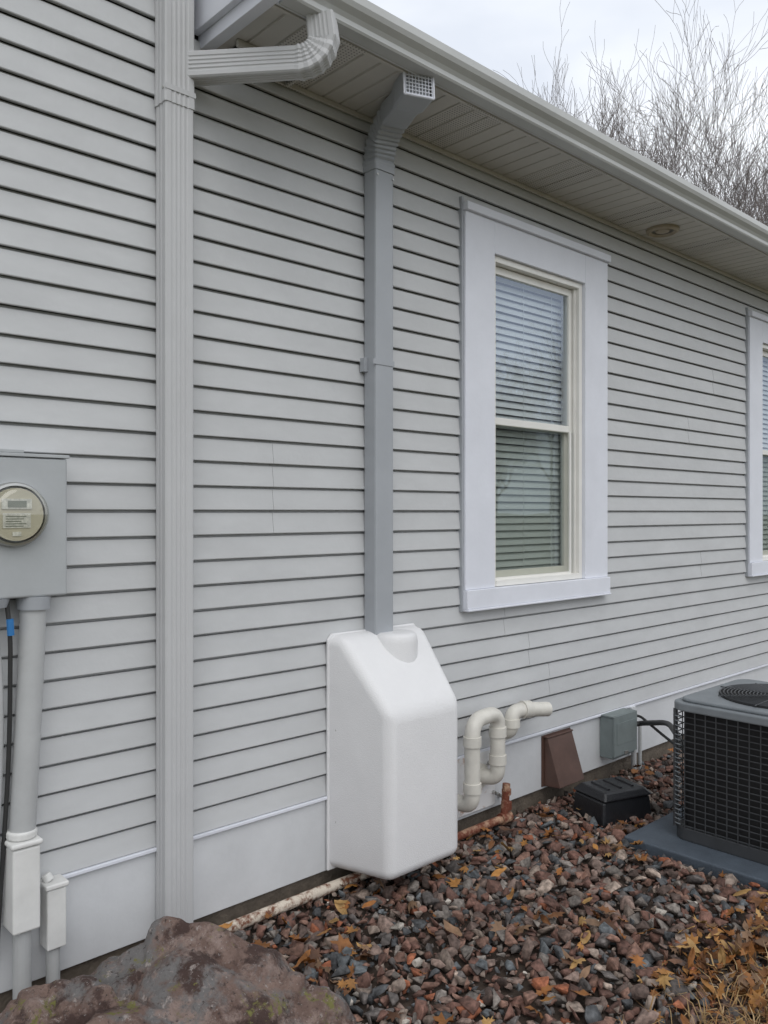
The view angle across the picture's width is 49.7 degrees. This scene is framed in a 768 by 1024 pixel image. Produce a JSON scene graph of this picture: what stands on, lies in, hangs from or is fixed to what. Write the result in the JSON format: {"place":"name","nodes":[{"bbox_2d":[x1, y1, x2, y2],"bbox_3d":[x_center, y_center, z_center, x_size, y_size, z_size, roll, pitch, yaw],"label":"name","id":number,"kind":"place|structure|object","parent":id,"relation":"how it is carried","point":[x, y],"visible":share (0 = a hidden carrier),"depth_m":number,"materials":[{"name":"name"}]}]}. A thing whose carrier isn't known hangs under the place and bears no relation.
{"place":"outdoors","nodes":[
{"label":"outdoors","id":0,"kind":"place"},
{"bbox_2d":[232,39,299,87],"bbox_3d":[-0.502,-1.884,3.490,0.345,0.028,0.130,0,0,-43],"label":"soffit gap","id":1,"kind":"object","parent":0,"point":[244,44],"visible":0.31,"depth_m":3.36,"materials":[{"name":"grey"}]},
{"bbox_2d":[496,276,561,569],"bbox_3d":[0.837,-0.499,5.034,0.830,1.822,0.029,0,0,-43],"label":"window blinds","id":2,"kind":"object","parent":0,"point":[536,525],"depth_m":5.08,"materials":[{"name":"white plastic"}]},
{"bbox_2d":[368,0,767,221],"label":"sky","id":3,"kind":"structure","parent":0,"point":[499,35],"materials":[{"name":"white"}]},
{"bbox_2d":[496,277,766,567],"bbox_3d":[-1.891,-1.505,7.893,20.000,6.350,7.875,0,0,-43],"label":"window blinds","id":4,"kind":"object","parent":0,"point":[510,286],"depth_m":8.64,"materials":[{"name":"grey plastic"}]},
{"bbox_3d":[-1.812,-3.355,7.882,20.700,2.950,9.000,0,0,-43],"label":"roof","id":5,"kind":"object","parent":4,"relation":"on","visible":0},
{"bbox_2d":[194,0,767,253],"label":"fascia","id":6,"kind":"structure","parent":5,"relation":"attached to","point":[218,23],"depth_m":3.28,"materials":[{"name":"white paint"}]},
{"bbox_2d":[217,7,767,290],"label":"soffit","id":7,"kind":"structure","parent":6,"relation":"attached to","point":[355,80],"depth_m":4.40,"materials":[{"name":"plastic"}]},
{"bbox_2d":[272,4,767,293],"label":"soffit channel","id":8,"kind":"object","parent":7,"relation":"attached to","point":[310,94],"visible":0.74,"depth_m":4.41,"materials":[{"name":"plastic"}]},
{"bbox_2d":[646,224,679,237],"bbox_3d":[1.871,-1.886,5.574,0.216,0.026,0.216,0,0,-43],"label":"soffit light","id":9,"kind":"object","parent":7,"relation":"in","point":[661,230],"visible":1,"depth_m":5.55,"materials":[{"name":"beige plastic"}]},
{"bbox_2d":[279,0,767,252],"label":"gutter","id":10,"kind":"object","parent":6,"relation":"attached to","point":[369,25],"visible":1,"depth_m":3.94,"materials":[{"name":"paint"}]},
{"bbox_2d":[763,357,767,549],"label":"window blinds","id":11,"kind":"object","parent":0,"point":[765,511],"depth_m":7.44,"materials":[{"name":"white plastic"}]},
{"label":"ground","id":12,"kind":"structure","parent":0,"visible":0},
{"bbox_2d":[0,735,683,1008],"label":"foundation","id":13,"kind":"object","parent":12,"relation":"on","point":[519,804],"depth_m":3.89,"materials":[{"name":"concrete"}]},
{"bbox_2d":[0,0,767,689],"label":"wall sheathing","id":14,"kind":"object","parent":13,"relation":"on","point":[298,218],"depth_m":3.63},
{"bbox_2d":[0,0,767,878],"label":"siding","id":15,"kind":"object","parent":14,"relation":"attached to","point":[278,598],"visible":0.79,"depth_m":3.63,"materials":[{"name":"grey plastic"}]},
{"bbox_2d":[0,596,68,1003],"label":"electrical conduit","id":16,"kind":"object","parent":15,"relation":"attached to","point":[30,898],"visible":1,"depth_m":2.82,"materials":[{"name":"plastic"}]},
{"bbox_2d":[0,449,68,598],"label":"electric meter","id":17,"kind":"object","parent":15,"relation":"attached to","point":[33,525],"visible":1,"depth_m":2.81,"materials":[{"name":"paint"}]},
{"bbox_2d":[154,0,339,928],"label":"downspout","id":18,"kind":"object","parent":15,"relation":"attached to","point":[183,68],"visible":0.97,"depth_m":3.22,"materials":[{"name":"paint"}]},
{"bbox_2d":[326,623,456,879],"bbox_3d":[0.071,1.107,3.892,0.587,1.089,0.365,0,0,-43],"label":"radon fan cover","id":19,"kind":"object","parent":15,"relation":"attached to","point":[391,756],"visible":0.97,"depth_m":3.75,"materials":[{"name":"white plastic"}]},
{"bbox_2d":[360,71,434,634],"bbox_3d":[0.052,-0.645,3.813,0.166,2.530,0.521,0,0,-26],"label":"radon vent duct","id":20,"kind":"object","parent":15,"relation":"attached to","point":[407,100],"visible":0.98,"depth_m":3.95,"materials":[{"name":"paint"}]},
{"bbox_2d":[456,196,463,611],"bbox_3d":[0.924,-0.580,4.947,1.423,2.230,0.040,0,0,-43],"label":"channel window","id":21,"kind":"structure","parent":15,"relation":"attached to","point":[461,390],"depth_m":4.45,"materials":[{"name":"paint"}]},
{"bbox_2d":[457,700,552,817],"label":"pvc exhaust pipes","id":22,"kind":"object","parent":15,"relation":"attached to","point":[480,775],"visible":0.96,"depth_m":4.46,"materials":[{"name":"plastic"}]},
{"bbox_2d":[743,307,747,576],"bbox_3d":[3.516,-0.580,7.364,1.420,2.230,0.040,0,0,-43],"label":"channel window","id":23,"kind":"structure","parent":15,"relation":"attached to","point":[746,441],"depth_m":6.87,"materials":[{"name":"paint"}]},
{"bbox_2d":[0,663,767,992],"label":"skirt board","id":24,"kind":"object","parent":14,"relation":"attached to","point":[110,907],"visible":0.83,"depth_m":3.49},
{"bbox_2d":[62,664,767,878],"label":"skirt drip cap","id":25,"kind":"object","parent":24,"relation":"attached to","point":[154,849],"visible":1,"depth_m":3.67,"materials":[{"name":"white metal"}]},
{"bbox_2d":[600,706,683,769],"bbox_3d":[1.613,1.522,5.034,0.383,0.517,1.258,0,0,-4],"label":"electrical disconnect box","id":26,"kind":"object","parent":24,"relation":"attached to","point":[618,733],"visible":0.83,"depth_m":5.37,"materials":[{"name":"paint"}]},
{"bbox_2d":[463,201,610,611],"bbox_3d":[0.906,-0.565,4.967,1.405,2.200,0.171,0,0,-43],"label":"window casing","id":27,"kind":"object","parent":14,"relation":"attached to","point":[489,235],"depth_m":4.69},
{"bbox_2d":[495,256,581,586],"bbox_3d":[0.883,-0.510,4.985,0.888,1.858,0.143,0,0,-43],"label":"window sash frame","id":28,"kind":"object","parent":27,"relation":"in","point":[569,292],"visible":0.52,"depth_m":5.22,"materials":[{"name":"beige plastic"}]},
{"bbox_2d":[496,432,570,579],"bbox_3d":[0.889,-0.058,4.938,0.765,0.885,0.014,0,0,-43],"label":"window insect screen","id":29,"kind":"object","parent":28,"relation":"attached to","point":[569,521],"depth_m":5.18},
{"bbox_2d":[541,727,583,787],"bbox_3d":[1.089,1.492,5.016,0.295,0.307,0.121,0,0,-43],"label":"dryer vent hood","id":30,"kind":"object","parent":14,"relation":"attached to","point":[560,765],"visible":1,"depth_m":4.97,"materials":[{"name":"brown paint"}]},
{"bbox_2d":[748,310,767,576],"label":"window casing","id":31,"kind":"object","parent":14,"relation":"attached to","point":[757,340],"depth_m":6.94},
{"bbox_2d":[763,344,767,560],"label":"window sash frame","id":32,"kind":"object","parent":31,"relation":"in","point":[765,355],"visible":0.12,"depth_m":7.23,"materials":[{"name":"beige plastic"}]},
{"bbox_2d":[239,750,767,1023],"bbox_3d":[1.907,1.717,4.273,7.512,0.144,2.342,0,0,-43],"label":"gravel","id":33,"kind":"structure","parent":12,"relation":"on","point":[469,1006],"depth_m":3.42,"materials":[{"name":"brown gravel"}]},
{"bbox_2d":[0,919,350,1023],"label":"boulder","id":34,"kind":"object","parent":33,"relation":"on","point":[179,971],"visible":1,"depth_m":2.58,"materials":[{"name":"stone"}]},
{"bbox_2d":[216,782,513,929],"bbox_3d":[-0.088,1.616,3.907,2.101,0.236,0.077,0,0,-42],"label":"rusty pipe","id":35,"kind":"object","parent":33,"relation":"on","point":[504,816],"visible":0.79,"depth_m":3.74,"materials":[{"name":"metal"}]},
{"bbox_2d":[218,748,767,1023],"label":"fallen leaves","id":36,"kind":"object","parent":33,"relation":"on","point":[312,959],"visible":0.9,"depth_m":3.19,"materials":[{"name":"orange plant"}]},
{"bbox_2d":[573,776,651,827],"bbox_3d":[1.309,1.648,4.755,0.358,0.194,0.270,0,0,-25],"label":"rodent bait station","id":37,"kind":"object","parent":33,"relation":"on","point":[605,801],"visible":0.99,"depth_m":4.66,"materials":[{"name":"black plastic"}]},
{"bbox_2d":[624,808,767,894],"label":"equipment pad","id":38,"kind":"object","parent":33,"relation":"on","point":[660,837],"visible":0.24,"depth_m":4.11,"materials":[{"name":"concrete"}]},
{"bbox_2d":[673,679,767,864],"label":"air conditioner","id":39,"kind":"object","parent":38,"relation":"on","point":[725,777],"visible":1,"depth_m":4.14,"materials":[{"name":"metal"}]},
{"bbox_2d":[494,2,703,184],"bbox_3d":[6.515,-7.630,30.980,12.210,19.069,12.677,0,0,-31],"label":"bare tree","id":40,"kind":"object","parent":12,"relation":"on","point":[556,74],"visible":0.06,"depth_m":28.31,"materials":[{"name":"brown plant"}]},
{"bbox_2d":[586,0,767,225],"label":"bare tree","id":41,"kind":"object","parent":12,"relation":"on","point":[737,186],"visible":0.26,"depth_m":24.40,"materials":[{"name":"brown plant"}]},
{"bbox_2d":[611,930,767,1023],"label":"dry grass","id":42,"kind":"structure","parent":12,"relation":"on","point":[704,1020],"depth_m":2.82,"materials":[{"name":"beige plant"}]},
{"bbox_2d":[708,120,767,225],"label":"bare tree","id":43,"kind":"object","parent":12,"relation":"on","point":[756,183],"visible":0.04,"depth_m":28.37,"materials":[{"name":"brown plant"}]}
]}

